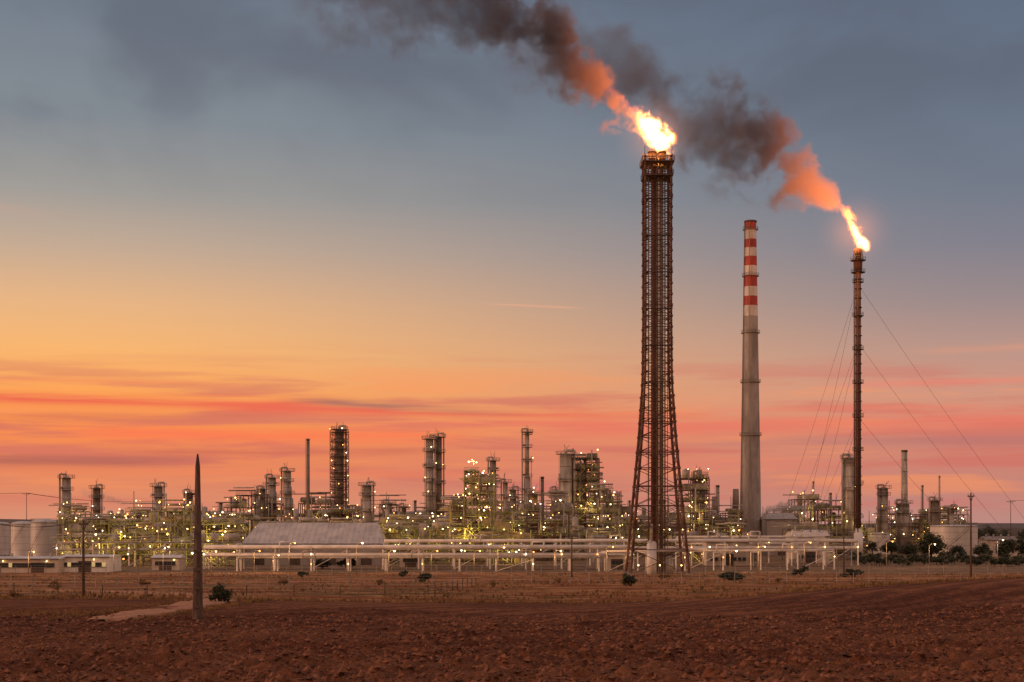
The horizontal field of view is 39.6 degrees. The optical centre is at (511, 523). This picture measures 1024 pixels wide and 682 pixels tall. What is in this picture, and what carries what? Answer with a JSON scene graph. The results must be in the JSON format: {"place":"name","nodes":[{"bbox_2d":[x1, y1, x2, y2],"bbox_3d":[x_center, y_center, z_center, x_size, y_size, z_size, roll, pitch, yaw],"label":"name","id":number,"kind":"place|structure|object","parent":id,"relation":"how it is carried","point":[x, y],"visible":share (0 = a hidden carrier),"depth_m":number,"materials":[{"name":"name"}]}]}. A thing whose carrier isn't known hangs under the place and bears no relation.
{"place":"outdoors","nodes":[
{"label":"outdoors","id":0,"kind":"place"},
{"bbox_2d":[46,589,235,621],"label":"dirt road","id":1,"kind":"structure","parent":0,"point":[133,614],"depth_m":118.42,"materials":[{"name":"beige soil"}]},
{"bbox_2d":[0,577,1015,582],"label":"dirt road","id":2,"kind":"structure","parent":0,"point":[491,579],"depth_m":267.32,"materials":[{"name":"brown soil"}]},
{"bbox_2d":[0,528,1023,681],"bbox_3d":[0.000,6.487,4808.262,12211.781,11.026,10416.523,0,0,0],"label":"ground","id":3,"kind":"structure","parent":0,"point":[936,597],"depth_m":96.72,"materials":[{"name":"soil"}]},
{"bbox_2d":[0,521,9,555],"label":"storage tank","id":4,"kind":"object","parent":3,"relation":"on","point":[4,540],"visible":0.95,"depth_m":537.38,"materials":[{"name":"metal"}]},
{"bbox_2d":[9,521,30,555],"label":"storage tank","id":5,"kind":"object","parent":3,"relation":"on","point":[20,541],"visible":0.76,"depth_m":516.08,"materials":[{"name":"metal"}]},
{"bbox_2d":[0,553,66,572],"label":"office building","id":6,"kind":"structure","parent":3,"relation":"on","point":[37,564],"depth_m":345.40,"materials":[{"name":"paint"}]},
{"bbox_2d":[29,519,57,555],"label":"storage tank","id":7,"kind":"object","parent":3,"relation":"on","point":[42,543],"visible":0.93,"depth_m":476.21,"materials":[{"name":"metal"}]},
{"bbox_2d":[58,472,74,554],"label":"distillation column","id":8,"kind":"structure","parent":3,"relation":"on","point":[66,488],"depth_m":518.91,"materials":[{"name":"metal"}]},
{"bbox_2d":[49,520,95,555],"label":"process unit","id":9,"kind":"object","parent":3,"relation":"on","point":[77,528],"visible":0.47,"depth_m":420.50,"materials":[{"name":"grey metal"}]},
{"bbox_2d":[79,519,87,596],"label":"utility pole","id":10,"kind":"object","parent":3,"relation":"on","point":[82,524],"visible":0.92,"depth_m":149.90,"materials":[{"name":"brown wood"}]},
{"bbox_2d":[63,551,120,571],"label":"office building","id":11,"kind":"structure","parent":3,"relation":"on","point":[73,558],"depth_m":350.40,"materials":[{"name":"white paint"}]},
{"bbox_2d":[89,479,104,544],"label":"distillation column","id":12,"kind":"structure","parent":3,"relation":"on","point":[97,506],"depth_m":528.99,"materials":[{"name":"metal"}]},
{"bbox_2d":[49,491,158,555],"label":"process unit","id":13,"kind":"object","parent":3,"relation":"on","point":[106,522],"visible":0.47,"depth_m":457.34,"materials":[{"name":"green paint"}]},
{"bbox_2d":[56,536,241,566],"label":"pipe rack","id":14,"kind":"object","parent":3,"relation":"on","point":[129,542],"visible":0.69,"depth_m":396.03,"materials":[{"name":"metal"}]},
{"bbox_2d":[150,478,166,550],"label":"distillation column","id":15,"kind":"structure","parent":3,"relation":"on","point":[159,491],"depth_m":498.93,"materials":[{"name":"metal"}]},
{"bbox_2d":[74,512,247,565],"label":"process unit","id":16,"kind":"object","parent":3,"relation":"on","point":[160,536],"visible":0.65,"depth_m":406.88,"materials":[{"name":"green paint"}]},
{"bbox_2d":[150,552,185,569],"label":"workshop building","id":17,"kind":"structure","parent":3,"relation":"on","point":[177,561],"depth_m":365.40,"materials":[{"name":"paint"}]},
{"bbox_2d":[103,506,234,550],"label":"process unit","id":18,"kind":"object","parent":3,"relation":"on","point":[204,510],"visible":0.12,"depth_m":602.82,"materials":[{"name":"metal"}]},
{"bbox_2d":[182,483,194,537],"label":"distillation column","id":19,"kind":"structure","parent":3,"relation":"on","point":[188,495],"depth_m":518.93,"materials":[{"name":"metal"}]},
{"bbox_2d":[133,493,249,562],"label":"process unit","id":20,"kind":"object","parent":3,"relation":"on","point":[183,519],"visible":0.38,"depth_m":441.90,"materials":[{"name":"green paint"}]},
{"bbox_2d":[192,454,202,620],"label":"concrete pole","id":21,"kind":"object","parent":3,"relation":"on","point":[197,609],"visible":0.94,"depth_m":99.78,"materials":[{"name":"concrete"}]},
{"bbox_2d":[206,583,232,602],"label":"bush","id":22,"kind":"object","parent":3,"relation":"on","point":[223,594],"visible":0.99,"depth_m":137.82,"materials":[{"name":"green plant"}]},
{"bbox_2d":[215,487,267,538],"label":"process unit","id":23,"kind":"object","parent":3,"relation":"on","point":[240,502],"visible":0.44,"depth_m":522.80,"materials":[{"name":"metal"}]},
{"bbox_2d":[13,578,475,595],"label":"wire fence","id":24,"kind":"object","parent":3,"relation":"on","point":[246,593],"visible":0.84,"depth_m":163.48,"materials":[{"name":"brown metal"}]},
{"bbox_2d":[257,482,268,520],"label":"distillation column","id":25,"kind":"structure","parent":3,"relation":"on","point":[262,489],"depth_m":558.92,"materials":[{"name":"metal"}]},
{"bbox_2d":[264,469,279,520],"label":"distillation column","id":26,"kind":"structure","parent":3,"relation":"on","point":[272,485],"depth_m":568.74,"materials":[{"name":"metal"}]},
{"bbox_2d":[279,463,294,520],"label":"distillation column","id":27,"kind":"structure","parent":3,"relation":"on","point":[287,504],"depth_m":538.87,"materials":[{"name":"metal"}]},
{"bbox_2d":[250,492,331,522],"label":"process unit","id":28,"kind":"object","parent":3,"relation":"on","point":[313,501],"visible":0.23,"depth_m":561.80,"materials":[{"name":"grey metal"}]},
{"bbox_2d":[286,509,327,522],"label":"process unit","id":29,"kind":"object","parent":3,"relation":"on","point":[309,519],"visible":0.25,"depth_m":503.18,"materials":[{"name":"grey metal"}]},
{"bbox_2d":[305,439,309,517],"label":"industrial chimney stack","id":30,"kind":"object","parent":3,"relation":"on","point":[307,490],"visible":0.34,"depth_m":559.43,"materials":[{"name":"metal"}]},
{"bbox_2d":[259,516,364,522],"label":"process unit","id":31,"kind":"object","parent":3,"relation":"on","point":[354,520],"visible":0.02,"depth_m":456.37,"materials":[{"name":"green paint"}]},
{"bbox_2d":[242,520,389,564],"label":"storage shed","id":32,"kind":"structure","parent":3,"relation":"on","point":[318,533],"depth_m":418.83,"materials":[{"name":"metal"}]},
{"bbox_2d":[330,424,348,520],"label":"distillation column","id":33,"kind":"structure","parent":3,"relation":"on","point":[337,472],"depth_m":538.38,"materials":[{"name":"metal"}]},
{"bbox_2d":[326,504,382,523],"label":"process unit","id":34,"kind":"object","parent":3,"relation":"on","point":[348,512],"visible":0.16,"depth_m":532.46,"materials":[{"name":"grey metal"}]},
{"bbox_2d":[358,477,375,522],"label":"distillation column","id":35,"kind":"structure","parent":3,"relation":"on","point":[367,511],"depth_m":518.65,"materials":[{"name":"metal"}]},
{"bbox_2d":[381,495,395,516],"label":"distillation column","id":36,"kind":"structure","parent":3,"relation":"on","point":[388,505],"depth_m":518.85,"materials":[{"name":"metal"}]},
{"bbox_2d":[400,544,421,566],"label":"workshop building","id":37,"kind":"structure","parent":3,"relation":"on","point":[408,561],"depth_m":395.30,"materials":[{"name":"paint"}]},
{"bbox_2d":[377,514,447,563],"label":"process unit","id":38,"kind":"object","parent":3,"relation":"on","point":[436,525],"visible":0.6,"depth_m":431.68,"materials":[{"name":"green paint"}]},
{"bbox_2d":[373,509,454,559],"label":"process unit","id":39,"kind":"object","parent":3,"relation":"on","point":[404,518],"visible":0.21,"depth_m":472.27,"materials":[{"name":"green paint"}]},
{"bbox_2d":[202,541,634,569],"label":"pipe rack","id":40,"kind":"object","parent":3,"relation":"on","point":[314,547],"visible":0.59,"depth_m":369.94,"materials":[{"name":"metal"}]},
{"bbox_2d":[235,550,605,571],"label":"pipe rack","id":41,"kind":"object","parent":3,"relation":"on","point":[386,559],"visible":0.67,"depth_m":353.71,"materials":[{"name":"metal"}]},
{"bbox_2d":[422,431,436,538],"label":"distillation column","id":42,"kind":"structure","parent":3,"relation":"on","point":[429,481],"depth_m":499.01,"materials":[{"name":"metal"}]},
{"bbox_2d":[430,431,445,534],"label":"distillation column","id":43,"kind":"structure","parent":3,"relation":"on","point":[439,468],"depth_m":502.80,"materials":[{"name":"metal"}]},
{"bbox_2d":[374,492,550,551],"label":"process unit","id":44,"kind":"object","parent":3,"relation":"on","point":[418,511],"visible":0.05,"depth_m":603.14,"materials":[{"name":"metal"}]},
{"bbox_2d":[437,461,500,561],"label":"process unit","id":45,"kind":"object","parent":3,"relation":"on","point":[472,479],"visible":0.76,"depth_m":451.61,"materials":[{"name":"green paint"}]},
{"bbox_2d":[477,451,499,551],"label":"distillation column","id":46,"kind":"structure","parent":3,"relation":"on","point":[492,468],"depth_m":538.99,"materials":[{"name":"metal"}]},
{"bbox_2d":[471,519,531,563],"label":"process unit","id":47,"kind":"object","parent":3,"relation":"on","point":[502,526],"visible":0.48,"depth_m":425.50,"materials":[{"name":"green paint"}]},
{"bbox_2d":[499,472,511,551],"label":"distillation column","id":48,"kind":"structure","parent":3,"relation":"on","point":[505,497],"depth_m":519.25,"materials":[{"name":"metal"}]},
{"bbox_2d":[491,499,531,551],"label":"process unit","id":49,"kind":"object","parent":3,"relation":"on","point":[513,514],"visible":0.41,"depth_m":480.50,"materials":[{"name":"green paint"}]},
{"bbox_2d":[0,603,1023,681],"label":"soil clods","id":50,"kind":"object","parent":3,"relation":"on","point":[666,648],"visible":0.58,"depth_m":45.97,"materials":[{"name":"brown soil"}]},
{"bbox_2d":[0,572,1023,620],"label":"dry grass","id":51,"kind":"structure","parent":3,"relation":"on","point":[391,597],"depth_m":155.04,"materials":[{"name":"brown plant"}]},
{"bbox_2d":[0,565,1023,574],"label":"wire fence","id":52,"kind":"object","parent":3,"relation":"on","point":[496,572],"visible":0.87,"depth_m":323.87,"materials":[{"name":"metal"}]},
{"bbox_2d":[0,572,1023,587],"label":"wire fence","id":53,"kind":"object","parent":3,"relation":"on","point":[492,578],"visible":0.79,"depth_m":226.07,"materials":[{"name":"metal"}]},
{"bbox_2d":[508,481,519,551],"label":"distillation column","id":54,"kind":"structure","parent":3,"relation":"on","point":[513,496],"depth_m":547.06,"materials":[{"name":"metal"}]},
{"bbox_2d":[10,524,1023,542],"bbox_3d":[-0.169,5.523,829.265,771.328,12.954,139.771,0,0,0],"label":"distant trees","id":55,"kind":"object","parent":3,"relation":"on","point":[991,531],"visible":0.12,"depth_m":822.54,"materials":[{"name":"green plant"}]},
{"bbox_2d":[520,427,533,531],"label":"distillation column","id":56,"kind":"structure","parent":3,"relation":"on","point":[527,459],"depth_m":529.24,"materials":[{"name":"metal"}]},
{"bbox_2d":[526,486,541,551],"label":"distillation column","id":57,"kind":"structure","parent":3,"relation":"on","point":[534,496],"depth_m":498.96,"materials":[{"name":"metal"}]},
{"bbox_2d":[539,477,543,551],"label":"industrial chimney stack","id":58,"kind":"object","parent":3,"relation":"on","point":[542,494],"visible":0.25,"depth_m":559.37,"materials":[{"name":"metal"}]},
{"bbox_2d":[513,500,573,560],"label":"process unit","id":59,"kind":"object","parent":3,"relation":"on","point":[538,532],"visible":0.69,"depth_m":462.06,"materials":[{"name":"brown metal"}]},
{"bbox_2d":[543,490,577,551],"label":"process unit","id":60,"kind":"object","parent":3,"relation":"on","point":[559,494],"visible":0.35,"depth_m":502.76,"materials":[{"name":"grey metal"}]},
{"bbox_2d":[556,445,575,529],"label":"distillation column","id":61,"kind":"structure","parent":3,"relation":"on","point":[565,479],"depth_m":518.11,"materials":[{"name":"metal"}]},
{"bbox_2d":[572,448,603,551],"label":"process unit","id":62,"kind":"object","parent":3,"relation":"on","point":[584,468],"visible":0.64,"depth_m":520.50,"materials":[{"name":"metal"}]},
{"bbox_2d":[559,514,629,559],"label":"process unit","id":63,"kind":"object","parent":3,"relation":"on","point":[575,529],"visible":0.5,"depth_m":471.46,"materials":[{"name":"grey metal"}]},
{"bbox_2d":[586,533,606,562],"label":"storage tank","id":64,"kind":"object","parent":3,"relation":"on","point":[599,536],"visible":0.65,"depth_m":437.43,"materials":[{"name":"metal"}]},
{"bbox_2d":[586,481,622,549],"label":"process unit","id":65,"kind":"object","parent":3,"relation":"on","point":[606,508],"visible":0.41,"depth_m":517.73,"materials":[{"name":"grey metal"}]},
{"bbox_2d":[607,549,626,569],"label":"substation building","id":66,"kind":"structure","parent":3,"relation":"on","point":[616,560],"depth_m":370.30,"materials":[{"name":"paint"}]},
{"bbox_2d":[383,535,859,566],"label":"pipe rack","id":67,"kind":"object","parent":3,"relation":"on","point":[851,547],"visible":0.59,"depth_m":398.41,"materials":[{"name":"metal"}]},
{"bbox_2d":[613,495,686,544],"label":"process unit","id":68,"kind":"object","parent":3,"relation":"on","point":[669,513],"visible":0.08,"depth_m":611.96,"materials":[{"name":"grey metal"}]},
{"bbox_2d":[620,506,682,556],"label":"process unit","id":69,"kind":"object","parent":3,"relation":"on","point":[627,510],"visible":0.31,"depth_m":522.47,"materials":[{"name":"metal"}]},
{"bbox_2d":[622,146,706,573],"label":"flare tower","id":70,"kind":"structure","parent":3,"relation":"on","point":[656,163],"depth_m":335.49,"materials":[{"name":"brown metal"}]},
{"bbox_2d":[672,468,714,557],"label":"process unit","id":71,"kind":"object","parent":3,"relation":"on","point":[698,495],"visible":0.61,"depth_m":502.03,"materials":[{"name":"metal"}]},
{"bbox_2d":[688,465,708,545],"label":"distillation column","id":72,"kind":"structure","parent":3,"relation":"on","point":[697,482],"depth_m":518.51,"materials":[{"name":"metal"}]},
{"bbox_2d":[598,544,835,571],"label":"pipe rack","id":73,"kind":"object","parent":3,"relation":"on","point":[721,551],"visible":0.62,"depth_m":359.60,"materials":[{"name":"metal"}]},
{"bbox_2d":[683,520,758,561],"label":"process unit","id":74,"kind":"object","parent":3,"relation":"on","point":[695,557],"visible":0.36,"depth_m":453.03,"materials":[{"name":"grey metal"}]},
{"bbox_2d":[707,489,743,535],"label":"process furnace","id":75,"kind":"object","parent":3,"relation":"on","point":[735,500],"visible":0.27,"depth_m":538.79,"materials":[{"name":"metal"}]},
{"bbox_2d":[710,503,746,535],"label":"process unit","id":76,"kind":"object","parent":3,"relation":"on","point":[714,515],"visible":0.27,"depth_m":522.14,"materials":[{"name":"metal"}]},
{"bbox_2d":[716,571,745,580],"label":"bush","id":77,"kind":"object","parent":3,"relation":"on","point":[728,574],"visible":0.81,"depth_m":268.76,"materials":[{"name":"green plant"}]},
{"bbox_2d":[675,531,826,564],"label":"pipe rack","id":78,"kind":"object","parent":3,"relation":"on","point":[768,537],"visible":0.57,"depth_m":426.50,"materials":[{"name":"metal"}]},
{"bbox_2d":[739,220,762,554],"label":"chimney","id":79,"kind":"object","parent":3,"relation":"on","point":[750,433],"visible":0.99,"depth_m":557.28,"materials":[{"name":"concrete"}]},
{"bbox_2d":[761,511,797,554],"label":"storage shed","id":80,"kind":"structure","parent":3,"relation":"on","point":[769,529],"depth_m":545.40,"materials":[{"name":"metal"}]},
{"bbox_2d":[772,500,801,528],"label":"process unit","id":81,"kind":"object","parent":3,"relation":"on","point":[786,509],"visible":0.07,"depth_m":561.85,"materials":[{"name":"grey metal"}]},
{"bbox_2d":[783,490,821,530],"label":"process unit","id":82,"kind":"object","parent":3,"relation":"on","point":[807,497],"visible":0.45,"depth_m":581.82,"materials":[{"name":"metal"}]},
{"bbox_2d":[785,529,830,562],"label":"workshop building","id":83,"kind":"structure","parent":3,"relation":"on","point":[807,556],"depth_m":440.40,"materials":[{"name":"paint"}]},
{"bbox_2d":[767,515,856,559],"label":"process unit","id":84,"kind":"object","parent":3,"relation":"on","point":[808,525],"visible":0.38,"depth_m":470.50,"materials":[{"name":"grey metal"}]},
{"bbox_2d":[810,500,841,553],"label":"process unit","id":85,"kind":"object","parent":3,"relation":"on","point":[824,506],"visible":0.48,"depth_m":562.43,"materials":[{"name":"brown metal"}]},
{"bbox_2d":[832,449,852,553],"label":"distillation column","id":86,"kind":"structure","parent":3,"relation":"on","point":[846,497],"depth_m":557.97,"materials":[{"name":"metal"}]},
{"bbox_2d":[827,514,876,554],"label":"process unit","id":87,"kind":"object","parent":3,"relation":"on","point":[868,530],"visible":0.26,"depth_m":560.74,"materials":[{"name":"grey metal"}]},
{"bbox_2d":[866,531,890,554],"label":"storage tank","id":88,"kind":"object","parent":3,"relation":"on","point":[880,538],"visible":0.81,"depth_m":556.11,"materials":[{"name":"metal"}]},
{"bbox_2d":[876,481,891,534],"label":"distillation column","id":89,"kind":"structure","parent":3,"relation":"on","point":[882,508],"depth_m":568.80,"materials":[{"name":"metal"}]},
{"bbox_2d":[879,539,900,554],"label":"tree","id":90,"kind":"object","parent":3,"relation":"on","point":[892,546],"visible":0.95,"depth_m":518.36,"materials":[{"name":"green plant"}]},
{"bbox_2d":[863,506,927,551],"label":"process unit","id":91,"kind":"object","parent":3,"relation":"on","point":[914,521],"visible":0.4,"depth_m":601.35,"materials":[{"name":"grey metal"}]},
{"bbox_2d":[782,248,1022,562],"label":"guyed flare stack","id":92,"kind":"object","parent":3,"relation":"on","point":[857,261],"visible":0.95,"depth_m":485.28,"materials":[{"name":"metal"}]},
{"bbox_2d":[894,495,912,553],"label":"distillation column","id":93,"kind":"structure","parent":3,"relation":"on","point":[902,524],"depth_m":573.06,"materials":[{"name":"metal"}]},
{"bbox_2d":[901,450,907,502],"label":"industrial chimney stack","id":94,"kind":"object","parent":3,"relation":"on","point":[904,485],"visible":0.41,"depth_m":579.00,"materials":[{"name":"metal"}]},
{"bbox_2d":[896,540,918,555],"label":"tree","id":95,"kind":"object","parent":3,"relation":"on","point":[906,549],"visible":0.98,"depth_m":469.11,"materials":[{"name":"green plant"}]},
{"bbox_2d":[919,492,942,543],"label":"distillation column","id":96,"kind":"structure","parent":3,"relation":"on","point":[933,510],"depth_m":588.85,"materials":[{"name":"metal"}]},
{"bbox_2d":[916,531,948,555],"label":"tree","id":97,"kind":"object","parent":3,"relation":"on","point":[925,546],"visible":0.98,"depth_m":447.93,"materials":[{"name":"green plant"}]},
{"bbox_2d":[849,550,1023,566],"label":"hedge row","id":98,"kind":"object","parent":3,"relation":"on","point":[1018,560],"visible":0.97,"depth_m":417.06,"materials":[{"name":"green plant"}]},
{"bbox_2d":[911,506,969,543],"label":"process unit","id":99,"kind":"object","parent":3,"relation":"on","point":[960,520],"visible":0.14,"depth_m":612.94,"materials":[{"name":"grey metal"}]},
{"bbox_2d":[944,501,957,524],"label":"distillation column","id":100,"kind":"structure","parent":3,"relation":"on","point":[950,511],"depth_m":588.82,"materials":[{"name":"metal"}]},
{"bbox_2d":[930,523,977,557],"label":"storage tank","id":101,"kind":"object","parent":3,"relation":"on","point":[953,533],"visible":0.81,"depth_m":492.84,"materials":[{"name":"metal"}]},
{"bbox_2d":[967,493,973,576],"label":"utility pole","id":102,"kind":"object","parent":3,"relation":"on","point":[970,497],"visible":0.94,"depth_m":204.90,"materials":[{"name":"brown wood"}]},
{"bbox_2d":[972,542,993,556],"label":"tree","id":103,"kind":"object","parent":3,"relation":"on","point":[983,548],"visible":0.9,"depth_m":461.18,"materials":[{"name":"green plant"}]},
{"bbox_2d":[991,538,1016,554],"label":"tree","id":104,"kind":"object","parent":3,"relation":"on","point":[1004,546],"visible":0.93,"depth_m":477.85,"materials":[{"name":"green plant"}]},
{"bbox_2d":[1012,538,1023,555],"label":"tree","id":105,"kind":"object","parent":3,"relation":"on","point":[1020,546],"visible":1,"depth_m":460.41,"materials":[{"name":"green plant"}]},
{"bbox_2d":[0,519,1023,527],"bbox_3d":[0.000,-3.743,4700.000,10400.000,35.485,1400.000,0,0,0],"label":"hills","id":106,"kind":"structure","parent":0,"point":[1007,525],"depth_m":4360.26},
{"bbox_2d":[0,0,1023,523],"label":"sky","id":107,"kind":"structure","parent":0,"point":[234,234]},
{"bbox_2d":[702,536,748,565],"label":"workshop building","id":108,"kind":"structure","parent":0,"point":[737,558],"depth_m":410.40,"materials":[{"name":"paint"}]},
{"bbox_2d":[978,534,1017,556],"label":"workshop building","id":109,"kind":"structure","parent":0,"point":[990,541],"depth_m":520.78,"materials":[{"name":"paint"}]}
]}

